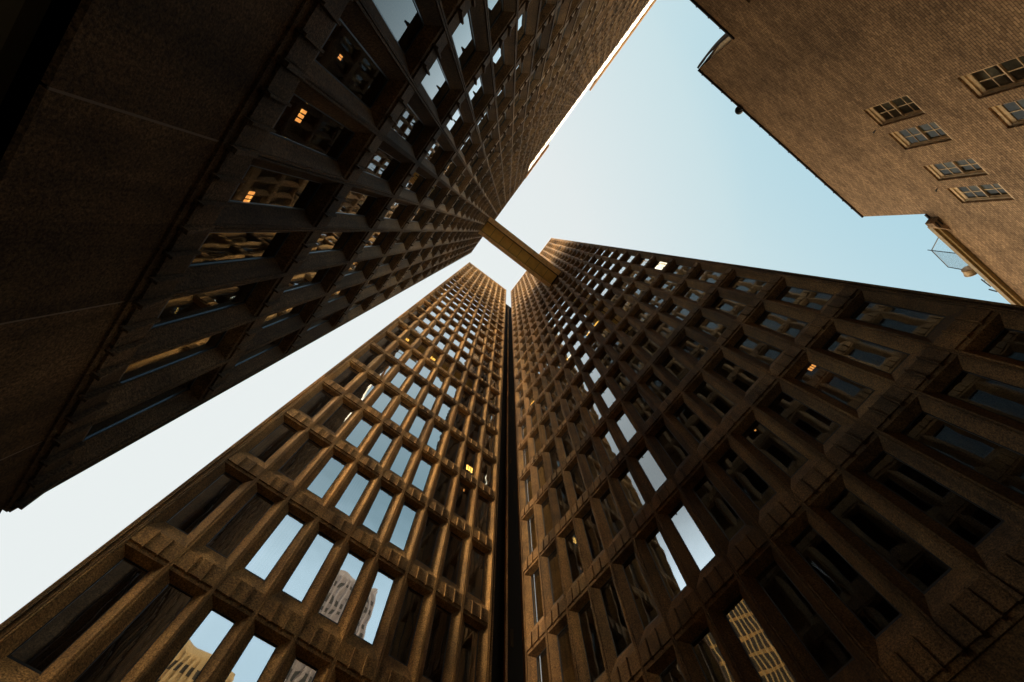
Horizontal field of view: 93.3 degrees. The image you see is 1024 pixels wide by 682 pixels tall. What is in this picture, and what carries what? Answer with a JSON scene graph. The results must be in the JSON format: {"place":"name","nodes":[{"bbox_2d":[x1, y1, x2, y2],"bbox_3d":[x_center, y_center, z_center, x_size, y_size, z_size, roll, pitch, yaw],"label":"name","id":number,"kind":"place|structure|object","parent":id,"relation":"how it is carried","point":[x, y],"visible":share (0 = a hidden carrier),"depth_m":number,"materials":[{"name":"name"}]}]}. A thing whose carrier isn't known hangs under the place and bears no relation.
{"place":"outdoors","nodes":[
{"label":"outdoors","id":0,"kind":"place"},
{"bbox_2d":[0,262,505,681],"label":"office tower","id":1,"kind":"structure","parent":0,"point":[337,522],"depth_m":14.78,"materials":[{"name":"concrete"}]},
{"bbox_2d":[7,557,148,674],"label":"window","id":2,"kind":"structure","parent":1,"relation":"in","point":[9,656],"depth_m":8.99,"materials":[{"name":"black glass"}]},
{"bbox_2d":[74,583,192,681],"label":"window","id":3,"kind":"structure","parent":1,"relation":"in","point":[170,584],"depth_m":9.73,"materials":[{"name":"black glass"}]},
{"bbox_2d":[155,608,235,681],"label":"window","id":4,"kind":"structure","parent":1,"relation":"in","point":[213,609],"depth_m":10.31,"materials":[{"name":"clear glass"}]},
{"bbox_2d":[166,472,242,534],"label":"window","id":5,"kind":"structure","parent":1,"relation":"in","point":[224,472],"depth_m":13.01,"materials":[{"name":"black glass"}]},
{"bbox_2d":[205,492,273,557],"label":"window","id":6,"kind":"structure","parent":1,"relation":"in","point":[256,492],"depth_m":13.15,"materials":[{"name":"black glass"}]},
{"bbox_2d":[224,633,277,681],"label":"window","id":7,"kind":"structure","parent":1,"relation":"in","point":[256,634],"depth_m":10.84,"materials":[{"name":"clear glass"}]},
{"bbox_2d":[244,511,305,580],"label":"window","id":8,"kind":"structure","parent":1,"relation":"in","point":[288,511],"depth_m":13.33,"materials":[{"name":"clear glass"}]},
{"bbox_2d":[281,531,335,602],"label":"window","id":9,"kind":"structure","parent":1,"relation":"in","point":[319,531],"depth_m":13.43,"materials":[{"name":"clear glass"}]},
{"bbox_2d":[318,550,365,624],"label":"window","id":10,"kind":"structure","parent":1,"relation":"in","point":[349,550],"depth_m":13.66,"materials":[{"name":"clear glass"}]},
{"bbox_2d":[333,366,358,387],"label":"window","id":11,"kind":"structure","parent":1,"relation":"in","point":[345,377],"depth_m":24.66,"materials":[{"name":"brown glass"}]},
{"bbox_2d":[352,378,375,400],"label":"window","id":12,"kind":"structure","parent":1,"relation":"in","point":[367,386],"depth_m":24.76,"materials":[{"name":"black glass"}]},
{"bbox_2d":[358,349,377,365],"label":"window","id":13,"kind":"structure","parent":1,"relation":"in","point":[370,355],"depth_m":28.34,"materials":[{"name":"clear glass"}]},
{"bbox_2d":[354,568,394,645],"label":"window","id":14,"kind":"structure","parent":1,"relation":"in","point":[379,568],"depth_m":13.90,"materials":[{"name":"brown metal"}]},
{"bbox_2d":[371,390,393,413],"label":"window","id":15,"kind":"structure","parent":1,"relation":"in","point":[383,400],"depth_m":24.83,"materials":[{"name":"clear glass"}]},
{"bbox_2d":[374,360,392,376],"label":"window","id":16,"kind":"structure","parent":1,"relation":"in","point":[385,366],"depth_m":28.47,"materials":[{"name":"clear glass"}]},
{"bbox_2d":[377,336,392,348],"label":"window","id":17,"kind":"structure","parent":1,"relation":"in","point":[383,343],"depth_m":32.18,"materials":[{"name":"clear glass"}]},
{"bbox_2d":[391,345,405,358],"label":"window","id":18,"kind":"structure","parent":1,"relation":"in","point":[399,351],"depth_m":32.31,"materials":[{"name":"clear glass"}]},
{"bbox_2d":[390,370,407,387],"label":"window","id":19,"kind":"structure","parent":1,"relation":"in","point":[400,377],"depth_m":28.66,"materials":[{"name":"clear glass"}]},
{"bbox_2d":[390,402,409,425],"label":"window","id":20,"kind":"structure","parent":1,"relation":"in","point":[400,413],"depth_m":24.98,"materials":[{"name":"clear glass"}]},
{"bbox_2d":[388,586,423,665],"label":"window","id":21,"kind":"structure","parent":1,"relation":"in","point":[408,586],"depth_m":14.08,"materials":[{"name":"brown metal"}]},
{"bbox_2d":[405,355,418,368],"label":"window","id":22,"kind":"structure","parent":1,"relation":"in","point":[412,361],"depth_m":32.47,"materials":[{"name":"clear glass"}]},
{"bbox_2d":[406,380,421,398],"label":"window","id":23,"kind":"structure","parent":1,"relation":"in","point":[415,388],"depth_m":28.78,"materials":[{"name":"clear glass"}]},
{"bbox_2d":[409,413,426,438],"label":"window","id":24,"kind":"structure","parent":1,"relation":"in","point":[419,422],"depth_m":25.27,"materials":[{"name":"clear glass"}]},
{"bbox_2d":[419,364,431,378],"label":"window","id":25,"kind":"structure","parent":1,"relation":"in","point":[425,371],"depth_m":32.63,"materials":[{"name":"blue glass"}]},
{"bbox_2d":[422,390,436,409],"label":"window","id":26,"kind":"structure","parent":1,"relation":"in","point":[429,401],"depth_m":28.95,"materials":[{"name":"blue glass"}]},
{"bbox_2d":[427,424,442,450],"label":"window","id":27,"kind":"structure","parent":1,"relation":"in","point":[436,434],"depth_m":25.34,"materials":[{"name":"blue glass"}]},
{"bbox_2d":[422,604,451,681],"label":"window","id":28,"kind":"structure","parent":1,"relation":"in","point":[436,604],"depth_m":14.31,"materials":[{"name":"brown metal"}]},
{"bbox_2d":[433,373,444,388],"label":"window","id":29,"kind":"structure","parent":1,"relation":"in","point":[439,379],"depth_m":32.73,"materials":[{"name":"blue glass"}]},
{"bbox_2d":[438,401,450,420],"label":"window","id":30,"kind":"structure","parent":1,"relation":"in","point":[444,411],"depth_m":29.09,"materials":[{"name":"blue glass"}]},
{"bbox_2d":[445,436,459,462],"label":"window","id":31,"kind":"structure","parent":1,"relation":"in","point":[451,452],"depth_m":25.47,"materials":[{"name":"black glass"}]},
{"bbox_2d":[447,382,457,397],"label":"window","id":32,"kind":"structure","parent":1,"relation":"in","point":[452,389],"depth_m":32.93,"materials":[{"name":"blue glass"}]},
{"bbox_2d":[454,411,465,430],"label":"window","id":33,"kind":"structure","parent":1,"relation":"in","point":[460,417],"depth_m":29.27,"materials":[{"name":"black glass"}]},
{"bbox_2d":[463,447,475,474],"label":"window","id":34,"kind":"structure","parent":1,"relation":"in","point":[468,465],"depth_m":25.59,"materials":[{"name":"black glass"}]},
{"bbox_2d":[469,421,479,441],"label":"window","id":35,"kind":"structure","parent":1,"relation":"in","point":[474,430],"depth_m":29.39,"materials":[{"name":"black glass"}]},
{"bbox_2d":[480,458,490,486],"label":"window","id":36,"kind":"structure","parent":1,"relation":"in","point":[486,466],"depth_m":25.74,"materials":[{"name":"black glass"}]},
{"bbox_2d":[484,430,493,452],"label":"window","id":37,"kind":"structure","parent":1,"relation":"in","point":[488,444],"depth_m":29.55,"materials":[{"name":"black glass"}]},
{"bbox_2d":[0,0,655,512],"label":"office tower","id":38,"kind":"structure","parent":0,"point":[202,202],"depth_m":6.53,"materials":[{"name":"concrete"}]},
{"bbox_2d":[82,377,196,441],"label":"window","id":39,"kind":"structure","parent":38,"relation":"in","point":[100,427],"depth_m":8.32,"materials":[{"name":"black glass"}]},
{"bbox_2d":[119,330,227,383],"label":"window","id":40,"kind":"structure","parent":38,"relation":"in","point":[136,370],"depth_m":8.14,"materials":[{"name":"black glass"}]},
{"bbox_2d":[151,282,257,328],"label":"window","id":41,"kind":"structure","parent":38,"relation":"in","point":[179,309],"depth_m":7.92,"materials":[{"name":"black glass"}]},
{"bbox_2d":[189,232,290,266],"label":"window","id":42,"kind":"structure","parent":38,"relation":"in","point":[218,247],"depth_m":7.72,"materials":[{"name":"black glass"}]},
{"bbox_2d":[235,336,284,365],"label":"window","id":43,"kind":"structure","parent":38,"relation":"in","point":[248,356],"depth_m":12.39,"materials":[{"name":"black glass"}]},
{"bbox_2d":[228,165,321,209],"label":"window","id":44,"kind":"structure","parent":38,"relation":"in","point":[262,186],"depth_m":7.52,"materials":[{"name":"black glass"}]},
{"bbox_2d":[261,303,305,328],"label":"window","id":45,"kind":"structure","parent":38,"relation":"in","point":[278,317],"depth_m":12.20,"materials":[{"name":"black glass"}]},
{"bbox_2d":[283,268,329,292],"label":"window","id":46,"kind":"structure","parent":38,"relation":"in","point":[306,279],"depth_m":12.00,"materials":[{"name":"black glass"}]},
{"bbox_2d":[270,93,354,160],"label":"window","id":47,"kind":"structure","parent":38,"relation":"in","point":[302,124],"depth_m":7.33,"materials":[{"name":"black glass"}]},
{"bbox_2d":[307,314,332,330],"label":"window","id":48,"kind":"structure","parent":38,"relation":"in","point":[321,321],"depth_m":16.42,"materials":[{"name":"black glass"}]},
{"bbox_2d":[309,232,353,253],"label":"window","id":49,"kind":"structure","parent":38,"relation":"in","point":[328,241],"depth_m":11.80,"materials":[{"name":"black glass"}]},
{"bbox_2d":[327,287,350,302],"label":"window","id":50,"kind":"structure","parent":38,"relation":"in","point":[337,295],"depth_m":16.22,"materials":[{"name":"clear glass"}]},
{"bbox_2d":[314,18,388,108],"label":"window","id":51,"kind":"structure","parent":38,"relation":"in","point":[344,57],"depth_m":7.13,"materials":[{"name":"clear glass"}]},
{"bbox_2d":[334,191,376,216],"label":"window","id":52,"kind":"structure","parent":38,"relation":"in","point":[357,204],"depth_m":11.60,"materials":[{"name":"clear glass"}]},
{"bbox_2d":[345,260,369,275],"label":"window","id":53,"kind":"structure","parent":38,"relation":"in","point":[356,267],"depth_m":16.05,"materials":[{"name":"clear glass"}]},
{"bbox_2d":[364,232,388,247],"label":"window","id":54,"kind":"structure","parent":38,"relation":"in","point":[377,238],"depth_m":15.82,"materials":[{"name":"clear glass"}]},
{"bbox_2d":[363,148,400,181],"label":"window","id":55,"kind":"structure","parent":38,"relation":"in","point":[382,166],"depth_m":11.42,"materials":[{"name":"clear glass"}]},
{"bbox_2d":[383,202,406,219],"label":"window","id":56,"kind":"structure","parent":38,"relation":"in","point":[397,208],"depth_m":15.63,"materials":[{"name":"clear glass"}]},
{"bbox_2d":[372,0,423,54],"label":"window","id":57,"kind":"structure","parent":38,"relation":"in","point":[403,18],"depth_m":7.64,"materials":[{"name":"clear glass"}]},
{"bbox_2d":[391,103,424,145],"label":"window","id":58,"kind":"structure","parent":38,"relation":"in","point":[409,126],"depth_m":11.22,"materials":[{"name":"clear glass"}]},
{"bbox_2d":[404,172,425,192],"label":"window","id":59,"kind":"structure","parent":38,"relation":"in","point":[413,185],"depth_m":15.45,"materials":[{"name":"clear glass"}]},
{"bbox_2d":[425,140,444,165],"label":"window","id":60,"kind":"structure","parent":38,"relation":"in","point":[435,153],"depth_m":15.26,"materials":[{"name":"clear glass"}]},
{"bbox_2d":[421,58,450,108],"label":"window","id":61,"kind":"structure","parent":38,"relation":"in","point":[436,85],"depth_m":11.04,"materials":[{"name":"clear glass"}]},
{"bbox_2d":[447,108,463,137],"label":"window","id":62,"kind":"structure","parent":38,"relation":"in","point":[454,126],"depth_m":15.06,"materials":[{"name":"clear glass"}]},
{"bbox_2d":[452,9,475,70],"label":"window","id":63,"kind":"structure","parent":38,"relation":"in","point":[463,36],"depth_m":10.82,"materials":[{"name":"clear glass"}]},
{"bbox_2d":[460,136,472,155],"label":"window","id":64,"kind":"structure","parent":38,"relation":"in","point":[468,143],"depth_m":19.04,"materials":[{"name":"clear glass"}]},
{"bbox_2d":[469,76,483,109],"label":"window","id":65,"kind":"structure","parent":38,"relation":"in","point":[476,93],"depth_m":14.88,"materials":[{"name":"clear glass"}]},
{"bbox_2d":[478,112,488,132],"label":"window","id":66,"kind":"structure","parent":38,"relation":"in","point":[482,123],"depth_m":18.86,"materials":[{"name":"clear glass"}]},
{"bbox_2d":[488,0,502,28],"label":"window","id":67,"kind":"structure","parent":38,"relation":"in","point":[495,7],"depth_m":11.33,"materials":[{"name":"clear glass"}]},
{"bbox_2d":[493,42,504,77],"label":"window","id":68,"kind":"structure","parent":38,"relation":"in","point":[498,59],"depth_m":14.69,"materials":[{"name":"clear glass"}]},
{"bbox_2d":[479,216,561,286],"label":"skybridge","id":69,"kind":"object","parent":38,"relation":"attached to","point":[508,243],"visible":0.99,"depth_m":63.61,"materials":[{"name":"brown concrete"}]},
{"bbox_2d":[517,11,526,44],"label":"window","id":70,"kind":"structure","parent":38,"relation":"in","point":[522,20],"depth_m":14.48,"materials":[{"name":"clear glass"}]},
{"bbox_2d":[0,0,1009,623],"label":"sky","id":71,"kind":"structure","parent":0,"point":[654,158],"materials":[{"name":"blue"}]},
{"bbox_2d":[491,304,523,681],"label":"recessed link","id":72,"kind":"object","parent":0,"point":[507,655],"visible":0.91,"depth_m":24.37,"materials":[{"name":"black"}]},
{"bbox_2d":[511,238,1023,681],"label":"office tower","id":73,"kind":"structure","parent":0,"point":[727,472],"depth_m":12.45,"materials":[{"name":"stone"}]},
{"bbox_2d":[525,474,532,504],"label":"window","id":74,"kind":"structure","parent":73,"relation":"in","point":[528,487],"depth_m":26.06,"materials":[{"name":"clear glass"}]},
{"bbox_2d":[527,514,536,553],"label":"window","id":75,"kind":"structure","parent":73,"relation":"in","point":[531,522],"depth_m":22.22,"materials":[{"name":"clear glass"}]},
{"bbox_2d":[531,568,542,625],"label":"window","id":76,"kind":"structure","parent":73,"relation":"in","point":[535,578],"depth_m":18.39,"materials":[{"name":"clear glass"}]},
{"bbox_2d":[537,460,545,489],"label":"window","id":77,"kind":"structure","parent":73,"relation":"in","point":[540,468],"depth_m":25.83,"materials":[{"name":"brown glass"}]},
{"bbox_2d":[536,648,548,681],"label":"window","id":78,"kind":"structure","parent":73,"relation":"in","point":[542,664],"depth_m":15.43,"materials":[{"name":"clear glass"}]},
{"bbox_2d":[541,496,552,536],"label":"window","id":79,"kind":"structure","parent":73,"relation":"in","point":[546,512],"depth_m":22.02,"materials":[{"name":"brown glass"}]},
{"bbox_2d":[544,418,552,439],"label":"window","id":80,"kind":"structure","parent":73,"relation":"in","point":[548,428],"depth_m":29.52,"materials":[{"name":"brown glass"}]},
{"bbox_2d":[549,445,559,472],"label":"window","id":81,"kind":"structure","parent":73,"relation":"in","point":[554,459],"depth_m":25.66,"materials":[{"name":"black glass"}]},
{"bbox_2d":[548,549,562,604],"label":"window","id":82,"kind":"structure","parent":73,"relation":"in","point":[554,571],"depth_m":18.19,"materials":[{"name":"brown glass"}]},
{"bbox_2d":[555,405,564,426],"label":"window","id":83,"kind":"structure","parent":73,"relation":"in","point":[559,415],"depth_m":29.33,"materials":[{"name":"brown glass"}]},
{"bbox_2d":[555,480,569,518],"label":"window","id":84,"kind":"structure","parent":73,"relation":"in","point":[561,494],"depth_m":21.83,"materials":[{"name":"black glass"}]},
{"bbox_2d":[557,624,575,681],"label":"window","id":85,"kind":"structure","parent":73,"relation":"in","point":[563,638],"depth_m":14.78,"materials":[{"name":"brown glass"}]},
{"bbox_2d":[561,430,573,457],"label":"window","id":86,"kind":"structure","parent":73,"relation":"in","point":[566,440],"depth_m":25.48,"materials":[{"name":"black glass"}]},
{"bbox_2d":[566,392,576,412],"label":"window","id":87,"kind":"structure","parent":73,"relation":"in","point":[570,400],"depth_m":29.14,"materials":[{"name":"brown glass"}]},
{"bbox_2d":[565,528,582,582],"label":"window","id":88,"kind":"structure","parent":73,"relation":"in","point":[575,564],"depth_m":18.00,"materials":[{"name":"black glass"}]},
{"bbox_2d":[570,462,585,499],"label":"window","id":89,"kind":"structure","parent":73,"relation":"in","point":[577,480],"depth_m":21.64,"materials":[{"name":"black glass"}]},
{"bbox_2d":[574,415,587,441],"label":"window","id":90,"kind":"structure","parent":73,"relation":"in","point":[579,425],"depth_m":25.28,"materials":[{"name":"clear glass"}]},
{"bbox_2d":[577,378,588,397],"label":"window","id":91,"kind":"structure","parent":73,"relation":"in","point":[581,386],"depth_m":28.94,"materials":[{"name":"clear glass"}]},
{"bbox_2d":[578,600,604,681],"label":"window","id":92,"kind":"structure","parent":73,"relation":"in","point":[596,668],"depth_m":14.18,"materials":[{"name":"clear glass"}]},
{"bbox_2d":[582,508,603,560],"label":"window","id":93,"kind":"structure","parent":73,"relation":"in","point":[589,523],"depth_m":17.82,"materials":[{"name":"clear glass"}]},
{"bbox_2d":[584,445,602,481],"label":"window","id":94,"kind":"structure","parent":73,"relation":"in","point":[593,463],"depth_m":21.41,"materials":[{"name":"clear glass"}]},
{"bbox_2d":[586,400,601,424],"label":"window","id":95,"kind":"structure","parent":73,"relation":"in","point":[592,409],"depth_m":25.10,"materials":[{"name":"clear glass"}]},
{"bbox_2d":[588,365,600,382],"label":"window","id":96,"kind":"structure","parent":73,"relation":"in","point":[593,372],"depth_m":28.76,"materials":[{"name":"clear glass"}]},
{"bbox_2d":[599,351,612,367],"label":"window","id":97,"kind":"structure","parent":73,"relation":"in","point":[606,360],"depth_m":28.58,"materials":[{"name":"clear glass"}]},
{"bbox_2d":[599,384,615,407],"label":"window","id":98,"kind":"structure","parent":73,"relation":"in","point":[607,396],"depth_m":24.92,"materials":[{"name":"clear glass"}]},
{"bbox_2d":[599,428,619,461],"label":"window","id":99,"kind":"structure","parent":73,"relation":"in","point":[611,449],"depth_m":21.25,"materials":[{"name":"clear glass"}]},
{"bbox_2d":[599,488,623,538],"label":"window","id":100,"kind":"structure","parent":73,"relation":"in","point":[615,523],"depth_m":17.63,"materials":[{"name":"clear glass"}]},
{"bbox_2d":[600,576,631,657],"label":"window","id":101,"kind":"structure","parent":73,"relation":"in","point":[620,635],"depth_m":13.98,"materials":[{"name":"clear glass"}]},
{"bbox_2d":[610,337,625,353],"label":"window","id":102,"kind":"structure","parent":73,"relation":"in","point":[618,345],"depth_m":28.36,"materials":[{"name":"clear glass"}]},
{"bbox_2d":[612,368,629,391],"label":"window","id":103,"kind":"structure","parent":73,"relation":"in","point":[622,381],"depth_m":24.71,"materials":[{"name":"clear glass"}]},
{"bbox_2d":[614,410,636,441],"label":"window","id":104,"kind":"structure","parent":73,"relation":"in","point":[624,424],"depth_m":21.05,"materials":[{"name":"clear glass"}]},
{"bbox_2d":[622,323,638,338],"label":"window","id":105,"kind":"structure","parent":73,"relation":"in","point":[629,330],"depth_m":28.19,"materials":[{"name":"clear glass"}]},
{"bbox_2d":[617,467,644,514],"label":"window","id":106,"kind":"structure","parent":73,"relation":"in","point":[635,500],"depth_m":17.44,"materials":[{"name":"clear glass"}]},
{"bbox_2d":[625,352,644,373],"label":"window","id":107,"kind":"structure","parent":73,"relation":"in","point":[633,361],"depth_m":24.52,"materials":[{"name":"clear glass"}]},
{"bbox_2d":[622,552,658,629],"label":"window","id":108,"kind":"structure","parent":73,"relation":"in","point":[647,610],"depth_m":13.80,"materials":[{"name":"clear glass"}]},
{"bbox_2d":[629,392,653,422],"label":"window","id":109,"kind":"structure","parent":73,"relation":"in","point":[644,410],"depth_m":20.87,"materials":[{"name":"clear glass"}]},
{"bbox_2d":[634,309,650,322],"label":"window","id":110,"kind":"structure","parent":73,"relation":"in","point":[641,315],"depth_m":28.00,"materials":[{"name":"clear glass"}]},
{"bbox_2d":[639,336,659,356],"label":"window","id":111,"kind":"structure","parent":73,"relation":"in","point":[647,344],"depth_m":24.33,"materials":[{"name":"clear glass"}]},
{"bbox_2d":[636,446,666,491],"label":"window","id":112,"kind":"structure","parent":73,"relation":"in","point":[648,464],"depth_m":17.24,"materials":[{"name":"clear glass"}]},
{"bbox_2d":[646,294,663,307],"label":"window","id":113,"kind":"structure","parent":73,"relation":"in","point":[653,300],"depth_m":27.80,"materials":[{"name":"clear glass"}]},
{"bbox_2d":[645,373,671,402],"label":"window","id":114,"kind":"structure","parent":73,"relation":"in","point":[658,387],"depth_m":20.69,"materials":[{"name":"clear glass"}]},
{"bbox_2d":[652,320,674,338],"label":"window","id":115,"kind":"structure","parent":73,"relation":"in","point":[661,327],"depth_m":24.15,"materials":[{"name":"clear glass"}]},
{"bbox_2d":[645,527,686,601],"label":"window","id":116,"kind":"structure","parent":73,"relation":"in","point":[671,576],"depth_m":13.60,"materials":[{"name":"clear glass"}]},
{"bbox_2d":[658,279,676,291],"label":"window","id":117,"kind":"structure","parent":73,"relation":"in","point":[667,285],"depth_m":27.63,"materials":[{"name":"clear glass"}]},
{"bbox_2d":[654,425,688,467],"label":"window","id":118,"kind":"structure","parent":73,"relation":"in","point":[676,452],"depth_m":17.04,"materials":[{"name":"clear glass"}]},
{"bbox_2d":[659,659,684,681],"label":"window","id":119,"kind":"structure","parent":73,"relation":"in","point":[673,673],"depth_m":11.21,"materials":[{"name":"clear glass"}]},
{"bbox_2d":[661,355,689,381],"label":"window","id":120,"kind":"structure","parent":73,"relation":"in","point":[675,367],"depth_m":20.48,"materials":[{"name":"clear glass"}]},
{"bbox_2d":[666,303,690,320],"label":"window","id":121,"kind":"structure","parent":73,"relation":"in","point":[675,310],"depth_m":23.96,"materials":[{"name":"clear glass"}]},
{"bbox_2d":[670,264,690,275],"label":"window","id":122,"kind":"structure","parent":73,"relation":"in","point":[678,269],"depth_m":27.46,"materials":[{"name":"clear glass"}]},
{"bbox_2d":[668,501,715,571],"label":"window","id":123,"kind":"structure","parent":73,"relation":"in","point":[696,544],"depth_m":13.41,"materials":[{"name":"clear glass"}]},
{"bbox_2d":[673,403,711,443],"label":"window","id":124,"kind":"structure","parent":73,"relation":"in","point":[688,418],"depth_m":16.86,"materials":[{"name":"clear glass"}]},
{"bbox_2d":[677,335,708,359],"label":"window","id":125,"kind":"structure","parent":73,"relation":"in","point":[689,345],"depth_m":20.30,"materials":[{"name":"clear glass"}]},
{"bbox_2d":[680,286,705,301],"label":"window","id":126,"kind":"structure","parent":73,"relation":"in","point":[690,293],"depth_m":23.78,"materials":[{"name":"clear glass"}]},
{"bbox_2d":[694,269,722,283],"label":"window","id":127,"kind":"structure","parent":73,"relation":"in","point":[704,275],"depth_m":23.58,"materials":[{"name":"clear glass"}]},
{"bbox_2d":[694,316,727,338],"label":"window","id":128,"kind":"structure","parent":73,"relation":"in","point":[711,327],"depth_m":20.12,"materials":[{"name":"clear glass"}]},
{"bbox_2d":[690,627,735,681],"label":"window","id":129,"kind":"structure","parent":73,"relation":"in","point":[714,667],"depth_m":10.59,"materials":[{"name":"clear glass"}]},
{"bbox_2d":[693,380,734,417],"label":"window","id":130,"kind":"structure","parent":73,"relation":"in","point":[719,403],"depth_m":16.68,"materials":[{"name":"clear glass"}]},
{"bbox_2d":[692,474,745,541],"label":"window","id":131,"kind":"structure","parent":73,"relation":"in","point":[730,523],"depth_m":13.22,"materials":[{"name":"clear glass"}]},
{"bbox_2d":[711,296,746,316],"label":"window","id":132,"kind":"structure","parent":73,"relation":"in","point":[732,307],"depth_m":19.92,"materials":[{"name":"clear glass"}]},
{"bbox_2d":[713,357,758,391],"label":"window","id":133,"kind":"structure","parent":73,"relation":"in","point":[737,375],"depth_m":16.48,"materials":[{"name":"clear glass"}]},
{"bbox_2d":[716,447,776,509],"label":"window","id":134,"kind":"structure","parent":73,"relation":"in","point":[751,484],"depth_m":13.03,"materials":[{"name":"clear glass"}]},
{"bbox_2d":[728,276,766,293],"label":"window","id":135,"kind":"structure","parent":73,"relation":"in","point":[749,285],"depth_m":19.73,"materials":[{"name":"clear glass"}]},
{"bbox_2d":[733,334,782,365],"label":"window","id":136,"kind":"structure","parent":73,"relation":"in","point":[764,352],"depth_m":16.28,"materials":[{"name":"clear glass"}]},
{"bbox_2d":[723,594,796,681],"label":"window","id":137,"kind":"structure","parent":73,"relation":"in","point":[768,664],"depth_m":9.93,"materials":[{"name":"clear glass"}]},
{"bbox_2d":[742,420,808,477],"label":"window","id":138,"kind":"structure","parent":73,"relation":"in","point":[784,456],"depth_m":12.84,"materials":[{"name":"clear glass"}]},
{"bbox_2d":[754,310,807,337],"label":"window","id":139,"kind":"structure","parent":73,"relation":"in","point":[791,327],"depth_m":16.09,"materials":[{"name":"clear glass"}]},
{"bbox_2d":[768,391,840,443],"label":"window","id":140,"kind":"structure","parent":73,"relation":"in","point":[818,426],"depth_m":12.64,"materials":[{"name":"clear glass"}]},
{"bbox_2d":[776,286,832,309],"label":"window","id":141,"kind":"structure","parent":73,"relation":"in","point":[812,299],"depth_m":15.90,"materials":[{"name":"clear glass"}]},
{"bbox_2d":[755,560,854,681],"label":"window","id":142,"kind":"structure","parent":73,"relation":"in","point":[824,647],"depth_m":9.36,"materials":[{"name":"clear glass"}]},
{"bbox_2d":[795,362,875,409],"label":"window","id":143,"kind":"structure","parent":73,"relation":"in","point":[853,394],"depth_m":12.45,"materials":[{"name":"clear glass"}]},
{"bbox_2d":[790,524,901,638],"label":"window","id":144,"kind":"structure","parent":73,"relation":"in","point":[863,600],"depth_m":9.17,"materials":[{"name":"black glass"}]},
{"bbox_2d":[821,332,909,373],"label":"window","id":145,"kind":"structure","parent":73,"relation":"in","point":[882,358],"depth_m":12.27,"materials":[{"name":"clear glass"}]},
{"bbox_2d":[826,488,951,594],"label":"window","id":146,"kind":"structure","parent":73,"relation":"in","point":[908,557],"depth_m":8.97,"materials":[{"name":"black glass"}]},
{"bbox_2d":[850,301,946,336],"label":"window","id":147,"kind":"structure","parent":73,"relation":"in","point":[915,322],"depth_m":12.07,"materials":[{"name":"clear glass"}]},
{"bbox_2d":[863,450,1004,547],"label":"window","id":148,"kind":"structure","parent":73,"relation":"in","point":[966,519],"depth_m":8.78,"materials":[{"name":"black glass"}]},
{"bbox_2d":[901,411,1023,495],"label":"window","id":149,"kind":"structure","parent":73,"relation":"in","point":[1004,465],"depth_m":8.79,"materials":[{"name":"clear glass"}]},
{"bbox_2d":[941,370,1023,423],"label":"window","id":150,"kind":"structure","parent":73,"relation":"in","point":[1006,400],"depth_m":9.13,"materials":[{"name":"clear glass"}]},
{"bbox_2d":[982,328,1023,361],"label":"window","id":151,"kind":"structure","parent":73,"relation":"in","point":[1009,343],"depth_m":9.42,"materials":[{"name":"clear glass"}]},
{"bbox_2d":[690,0,1023,305],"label":"brick building","id":152,"kind":"structure","parent":0,"point":[931,92],"depth_m":16.76,"materials":[{"name":"brick"}]},
{"bbox_2d":[865,95,925,124],"bbox_3d":[12.984,-7.881,16.308,0.909,1.965,0.320,36,-80,-8],"label":"window","id":153,"kind":"structure","parent":152,"relation":"in","point":[903,107],"depth_m":16.53,"materials":[{"name":"black glass"}]},
{"bbox_2d":[891,122,952,147],"bbox_3d":[14.018,-7.118,16.487,0.909,1.965,0.320,36,-80,-8],"label":"window","id":154,"kind":"structure","parent":152,"relation":"in","point":[932,132],"depth_m":16.70,"materials":[{"name":"grey glass"}]},
{"bbox_2d":[929,238,969,269],"bbox_3d":[19.535,-4.074,21.716,3.211,2.107,0.045,36,-80,-8],"label":"wire fence","id":155,"kind":"object","parent":152,"relation":"on","point":[934,250],"visible":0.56,"depth_m":22.13,"materials":[{"name":"metal"}]},
{"bbox_2d":[926,158,989,178],"bbox_3d":[15.455,-6.056,16.737,0.851,1.965,0.320,36,-80,-8],"label":"window","id":156,"kind":"structure","parent":152,"relation":"in","point":[967,167],"depth_m":16.96,"materials":[{"name":"grey glass"}]},
{"bbox_2d":[961,265,977,276],"bbox_3d":[20.649,-3.164,21.800,0.530,0.530,0.340,-38,-80,8],"label":"roof drum","id":157,"kind":"object","parent":152,"relation":"on","point":[968,272],"visible":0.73,"depth_m":21.71,"materials":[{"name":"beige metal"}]},
{"bbox_2d":[949,183,1015,201],"bbox_3d":[16.486,-5.295,16.916,0.873,1.965,0.320,36,-80,-8],"label":"window","id":158,"kind":"structure","parent":152,"relation":"in","point":[989,191],"depth_m":17.12,"materials":[{"name":"grey glass"}]},
{"bbox_2d":[960,55,1023,96],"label":"window","id":159,"kind":"structure","parent":152,"relation":"in","point":[1010,73],"depth_m":13.07,"materials":[{"name":"black glass"}]},
{"bbox_2d":[991,99,1023,126],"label":"window","id":160,"kind":"structure","parent":152,"relation":"in","point":[1012,113],"depth_m":13.68,"materials":[{"name":"beige paint"}]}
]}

